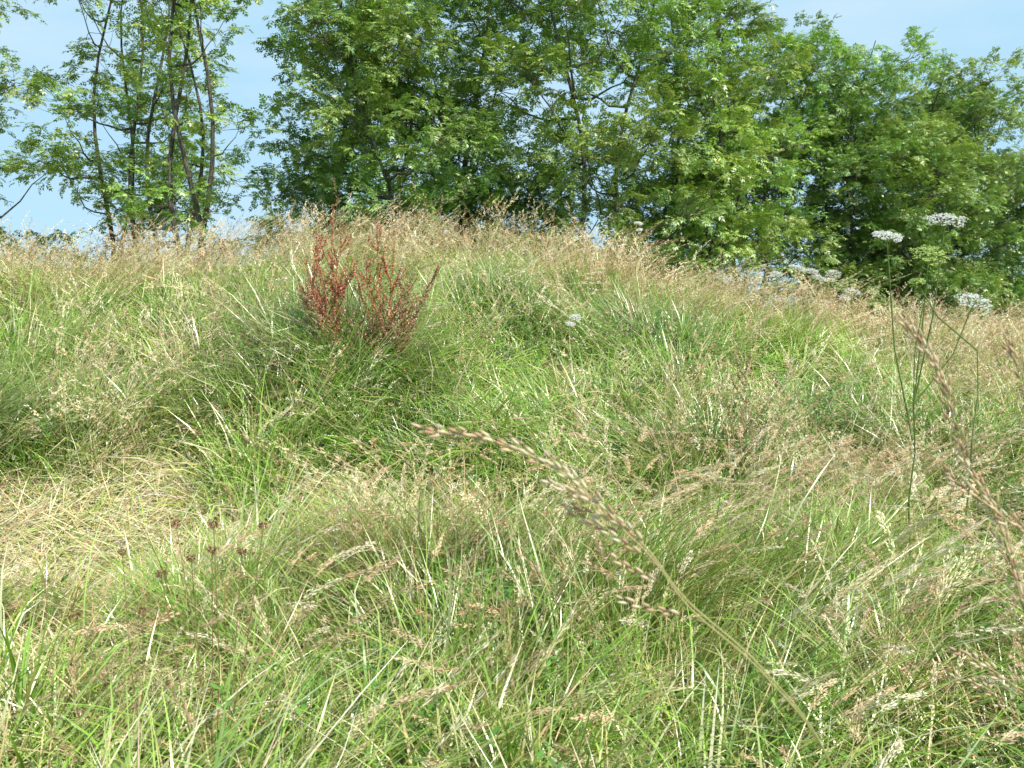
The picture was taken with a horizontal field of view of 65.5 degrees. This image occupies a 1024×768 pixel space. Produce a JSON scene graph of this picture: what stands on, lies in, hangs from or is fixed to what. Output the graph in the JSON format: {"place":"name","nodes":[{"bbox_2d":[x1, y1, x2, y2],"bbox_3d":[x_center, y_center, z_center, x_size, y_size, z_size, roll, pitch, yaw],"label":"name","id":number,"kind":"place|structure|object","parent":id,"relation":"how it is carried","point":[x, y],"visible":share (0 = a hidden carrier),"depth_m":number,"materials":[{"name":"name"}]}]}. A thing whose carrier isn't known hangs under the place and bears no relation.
{"place":"outdoors","nodes":[
{"label":"outdoors","id":0,"kind":"place"},
{"bbox_2d":[0,253,1023,767],"bbox_3d":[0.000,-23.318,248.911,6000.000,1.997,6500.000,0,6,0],"label":"meadow ground","id":1,"kind":"structure","parent":0,"point":[222,537],"depth_m":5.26,"materials":[{"name":"beige plant"}]},
{"bbox_2d":[0,344,83,490],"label":"tall grass tussock","id":2,"kind":"object","parent":1,"relation":"on","point":[22,420],"depth_m":5.93,"materials":[{"name":"green plant"}]},
{"bbox_2d":[0,0,96,271],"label":"ash tree","id":3,"kind":"object","parent":1,"relation":"on","point":[4,86],"visible":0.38,"depth_m":22.24,"materials":[{"name":"green plant"}]},
{"bbox_2d":[71,548,148,767],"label":"ribwort plantain","id":4,"kind":"object","parent":1,"relation":"on","point":[122,554],"visible":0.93,"depth_m":2.46,"materials":[{"name":"green plant"}]},
{"bbox_2d":[1,0,238,277],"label":"ash tree","id":5,"kind":"object","parent":1,"relation":"on","point":[97,160],"visible":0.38,"depth_m":22.57,"materials":[{"name":"green plant"}]},
{"bbox_2d":[33,0,248,264],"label":"ash tree","id":6,"kind":"object","parent":1,"relation":"on","point":[143,99],"visible":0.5,"depth_m":21.80,"materials":[{"name":"green plant"}]},
{"bbox_2d":[144,231,164,265],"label":"cow parsley","id":7,"kind":"object","parent":1,"relation":"on","point":[150,233],"visible":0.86,"depth_m":9.47,"materials":[{"name":"white plant"}]},
{"bbox_2d":[101,0,285,269],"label":"ash tree","id":8,"kind":"object","parent":1,"relation":"on","point":[176,123],"visible":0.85,"depth_m":19.03,"materials":[{"name":"green plant"}]},
{"bbox_2d":[155,518,269,765],"bbox_3d":[-0.876,0.830,2.309,0.258,0.922,0.327,4,7,33],"label":"ribwort plantain","id":9,"kind":"object","parent":1,"relation":"on","point":[213,551],"visible":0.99,"depth_m":2.28,"materials":[{"name":"green plant"}]},
{"bbox_2d":[118,245,418,470],"bbox_3d":[-1.955,-0.294,6.495,2.485,1.831,2.394,0,6,0],"label":"tall grass tussock","id":10,"kind":"object","parent":1,"relation":"on","point":[247,340],"depth_m":6.37,"materials":[{"name":"green plant"}]},
{"bbox_2d":[132,176,519,462],"bbox_3d":[-1.494,-0.715,6.726,3.336,2.508,3.356,0,6,0],"label":"tall grass tussock","id":11,"kind":"object","parent":1,"relation":"on","point":[300,324],"depth_m":6.59,"materials":[{"name":"green plant"}]},
{"bbox_2d":[111,342,540,524],"bbox_3d":[-1.286,0.249,6.154,3.370,1.664,2.442,0,6,0],"label":"tall grass tussock","id":12,"kind":"object","parent":1,"relation":"on","point":[383,431],"depth_m":5.94,"materials":[{"name":"green plant"}]},
{"bbox_2d":[296,205,358,361],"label":"dock plant","id":13,"kind":"object","parent":1,"relation":"on","point":[338,290],"visible":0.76,"depth_m":6.55,"materials":[{"name":"brown plant"}]},
{"bbox_2d":[244,197,413,260],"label":"grass","id":14,"kind":"structure","parent":1,"relation":"on","point":[275,211],"depth_m":17.90,"materials":[{"name":"green plant"}]},
{"bbox_2d":[244,0,443,259],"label":"ash tree","id":15,"kind":"object","parent":1,"relation":"on","point":[296,184],"visible":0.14,"depth_m":20.61,"materials":[{"name":"green plant"}]},
{"bbox_2d":[251,0,512,259],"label":"ash tree","id":16,"kind":"object","parent":1,"relation":"on","point":[359,29],"visible":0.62,"depth_m":17.65,"materials":[{"name":"green plant"}]},
{"bbox_2d":[351,220,439,364],"bbox_3d":[-0.963,-0.598,6.591,0.757,1.507,0.490,0,6,0],"label":"dock plant","id":17,"kind":"object","parent":1,"relation":"on","point":[402,309],"visible":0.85,"depth_m":6.52,"materials":[{"name":"brown plant"}]},
{"bbox_2d":[280,500,648,660],"bbox_3d":[0.042,0.923,3.885,2.347,0.717,2.039,0,6,0],"label":"tall grass tussock","id":18,"kind":"object","parent":1,"relation":"on","point":[454,578],"depth_m":3.69,"materials":[{"name":"green plant"}]},
{"bbox_2d":[335,0,599,257],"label":"ash tree","id":19,"kind":"object","parent":1,"relation":"on","point":[490,22],"visible":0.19,"depth_m":20.95,"materials":[{"name":"green plant"}]},
{"bbox_2d":[0,221,1023,767],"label":"meadow grass","id":20,"kind":"structure","parent":1,"relation":"on","point":[752,631],"depth_m":3.69,"materials":[{"name":"green plant"}]},
{"bbox_2d":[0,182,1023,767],"bbox_3d":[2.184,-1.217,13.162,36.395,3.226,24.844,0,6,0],"label":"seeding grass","id":21,"kind":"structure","parent":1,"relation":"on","point":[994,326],"depth_m":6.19,"materials":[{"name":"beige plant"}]},
{"bbox_2d":[0,241,1023,767],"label":"meadow herbs","id":22,"kind":"object","parent":1,"relation":"on","point":[550,661],"visible":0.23,"depth_m":3.64,"materials":[{"name":"green plant"}]},
{"bbox_2d":[421,217,657,381],"bbox_3d":[0.171,-0.865,7.914,2.522,1.707,2.406,0,6,0],"label":"tall grass tussock","id":23,"kind":"object","parent":1,"relation":"on","point":[533,304],"depth_m":7.92,"materials":[{"name":"green plant"}]},
{"bbox_2d":[466,208,651,267],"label":"hawthorn shrub","id":24,"kind":"object","parent":1,"relation":"on","point":[609,226],"visible":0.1,"depth_m":18.12,"materials":[{"name":"green plant"}]},
{"bbox_2d":[565,313,586,371],"bbox_3d":[0.582,-0.285,7.226,0.304,0.711,0.190,-3,6,-30],"label":"cow parsley","id":25,"kind":"object","parent":1,"relation":"on","point":[570,324],"visible":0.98,"depth_m":7.17,"materials":[{"name":"white plant"}]},
{"bbox_2d":[441,0,769,295],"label":"ash tree","id":26,"kind":"object","parent":1,"relation":"on","point":[554,137],"visible":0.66,"depth_m":18.48,"materials":[{"name":"green plant"}]},
{"bbox_2d":[409,423,832,767],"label":"tall fescue stalk","id":27,"kind":"object","parent":1,"relation":"on","point":[557,467],"visible":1,"depth_m":0.76,"materials":[{"name":"beige plant"}]},
{"bbox_2d":[628,221,642,285],"bbox_3d":[1.450,-1.482,9.691,0.285,0.995,0.199,2,6,19],"label":"cow parsley","id":28,"kind":"object","parent":1,"relation":"on","point":[639,229],"visible":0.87,"depth_m":9.63,"materials":[{"name":"white plant"}]},
{"bbox_2d":[555,269,784,400],"bbox_3d":[1.565,-0.574,8.102,2.779,1.509,2.378,0,6,0],"label":"tall grass tussock","id":29,"kind":"object","parent":1,"relation":"on","point":[677,319],"depth_m":8.14,"materials":[{"name":"green plant"}]},
{"bbox_2d":[557,0,797,304],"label":"ash tree","id":30,"kind":"object","parent":1,"relation":"on","point":[758,22],"visible":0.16,"depth_m":22.04,"materials":[{"name":"green plant"}]},
{"bbox_2d":[539,478,830,766],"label":"tall fescue stalk","id":31,"kind":"object","parent":1,"relation":"on","point":[604,531],"visible":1,"depth_m":0.77,"materials":[{"name":"beige plant"}]},
{"bbox_2d":[603,18,832,308],"bbox_3d":[5.615,-5.260,21.687,5.952,8.500,5.754,-4,7,-35],"label":"ash tree","id":32,"kind":"object","parent":1,"relation":"on","point":[745,121],"visible":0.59,"depth_m":20.36,"materials":[{"name":"green plant"}]},
{"bbox_2d":[726,353,772,467],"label":"dock plant","id":33,"kind":"object","parent":1,"relation":"on","point":[745,384],"visible":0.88,"depth_m":6.02,"materials":[{"name":"plant"}]},
{"bbox_2d":[661,10,875,304],"bbox_3d":[8.336,-6.853,27.108,6.276,10.936,7.142,-5,7,-40],"label":"ash tree","id":34,"kind":"object","parent":1,"relation":"on","point":[788,42],"visible":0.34,"depth_m":25.65,"materials":[{"name":"green plant"}]},
{"bbox_2d":[769,265,804,312],"bbox_3d":[3.188,-0.944,9.249,0.419,0.885,0.221,0,6,0],"label":"cow parsley","id":35,"kind":"object","parent":1,"relation":"on","point":[796,267],"visible":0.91,"depth_m":9.23,"materials":[{"name":"white plant"}]},
{"bbox_2d":[801,268,823,321],"bbox_3d":[3.516,-0.921,9.422,0.311,0.911,0.223,-1,6,-12],"label":"cow parsley","id":36,"kind":"object","parent":1,"relation":"on","point":[814,276],"visible":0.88,"depth_m":9.39,"materials":[{"name":"white plant"}]},
{"bbox_2d":[818,269,842,322],"bbox_3d":[3.799,-0.893,9.532,0.287,0.959,0.227,-3,6,-29],"label":"cow parsley","id":37,"kind":"object","parent":1,"relation":"on","point":[833,274],"visible":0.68,"depth_m":9.50,"materials":[{"name":"white plant"}]},
{"bbox_2d":[839,288,862,343],"bbox_3d":[3.888,-0.672,9.166,0.317,0.867,0.225,-5,7,-42],"label":"cow parsley","id":38,"kind":"object","parent":1,"relation":"on","point":[854,290],"visible":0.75,"depth_m":9.13,"materials":[{"name":"white plant"}]},
{"bbox_2d":[788,257,918,325],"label":"tussock","id":39,"kind":"object","parent":1,"relation":"on","point":[876,270],"visible":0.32,"depth_m":25.40,"materials":[{"name":"green plant"}]},
{"bbox_2d":[730,26,989,318],"bbox_3d":[11.060,-6.512,27.273,6.813,10.561,8.212,-1,6,-13],"label":"ash tree","id":40,"kind":"object","parent":1,"relation":"on","point":[853,235],"visible":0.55,"depth_m":26.07,"materials":[{"name":"green plant"}]},
{"bbox_2d":[741,344,1002,462],"bbox_3d":[3.059,0.237,6.925,2.668,1.082,2.289,0,6,0],"label":"tall grass tussock","id":41,"kind":"object","parent":1,"relation":"on","point":[816,417],"depth_m":7.11,"materials":[{"name":"green plant"}]},
{"bbox_2d":[780,45,1023,324],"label":"ash tree","id":42,"kind":"object","parent":1,"relation":"on","point":[931,122],"visible":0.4,"depth_m":27.46,"materials":[{"name":"green plant"}]},
{"bbox_2d":[872,213,992,559],"bbox_3d":[2.116,0.136,4.043,0.692,2.001,0.218,-1,6,-12],"label":"cow parsley","id":43,"kind":"object","parent":1,"relation":"on","point":[941,254],"visible":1,"depth_m":4.02,"materials":[{"name":"green plant"}]},
{"bbox_2d":[865,77,1023,324],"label":"ash tree","id":44,"kind":"object","parent":1,"relation":"on","point":[977,110],"visible":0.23,"depth_m":29.83,"materials":[{"name":"green plant"}]},
{"bbox_2d":[907,278,991,571],"bbox_3d":[2.201,0.322,4.038,0.415,1.712,0.257,3,6,30],"label":"cow parsley","id":45,"kind":"object","parent":1,"relation":"on","point":[916,281],"visible":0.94,"depth_m":3.99,"materials":[{"name":"green plant"}]},
{"bbox_2d":[881,242,1018,326],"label":"hawthorn shrub","id":46,"kind":"object","parent":1,"relation":"on","point":[964,280],"visible":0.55,"depth_m":26.20,"materials":[{"name":"green plant"}]},
{"bbox_2d":[897,313,1023,612],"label":"tall fescue stalk","id":47,"kind":"object","parent":1,"relation":"on","point":[973,475],"visible":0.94,"depth_m":0.93,"materials":[{"name":"beige plant"}]},
{"bbox_2d":[919,250,1023,325],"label":"hawthorn shrub","id":48,"kind":"object","parent":1,"relation":"on","point":[981,269],"visible":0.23,"depth_m":28.52,"materials":[{"name":"green plant"}]},
{"bbox_2d":[940,463,1023,537],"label":"tall fescue stalk","id":49,"kind":"object","parent":1,"relation":"on","point":[978,499],"visible":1,"depth_m":0.90,"materials":[{"name":"beige plant"}]},
{"bbox_2d":[945,165,1023,323],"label":"ash tree","id":50,"kind":"object","parent":1,"relation":"on","point":[1018,208],"visible":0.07,"depth_m":32.42,"materials":[{"name":"green plant"}]},
{"bbox_2d":[948,642,1023,696],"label":"tall fescue stalk","id":51,"kind":"object","parent":1,"relation":"on","point":[1013,687],"visible":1,"depth_m":1.02,"materials":[{"name":"beige plant"}]},
{"bbox_2d":[948,668,1023,726],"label":"tall fescue stalk","id":52,"kind":"object","parent":1,"relation":"on","point":[993,694],"visible":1,"depth_m":1.31,"materials":[{"name":"beige plant"}]},
{"bbox_2d":[1000,327,1023,394],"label":"tall fescue stalk","id":53,"kind":"object","parent":1,"relation":"on","point":[1010,354],"visible":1,"depth_m":0.97,"materials":[{"name":"beige plant"}]},
{"bbox_2d":[0,0,1023,307],"label":"sky","id":54,"kind":"structure","parent":0,"point":[967,28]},
{"bbox_2d":[74,405,1023,767],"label":"drooping brome grass","id":55,"kind":"structure","parent":0,"point":[708,551],"depth_m":3.37,"materials":[{"name":"beige plant"}]}
]}

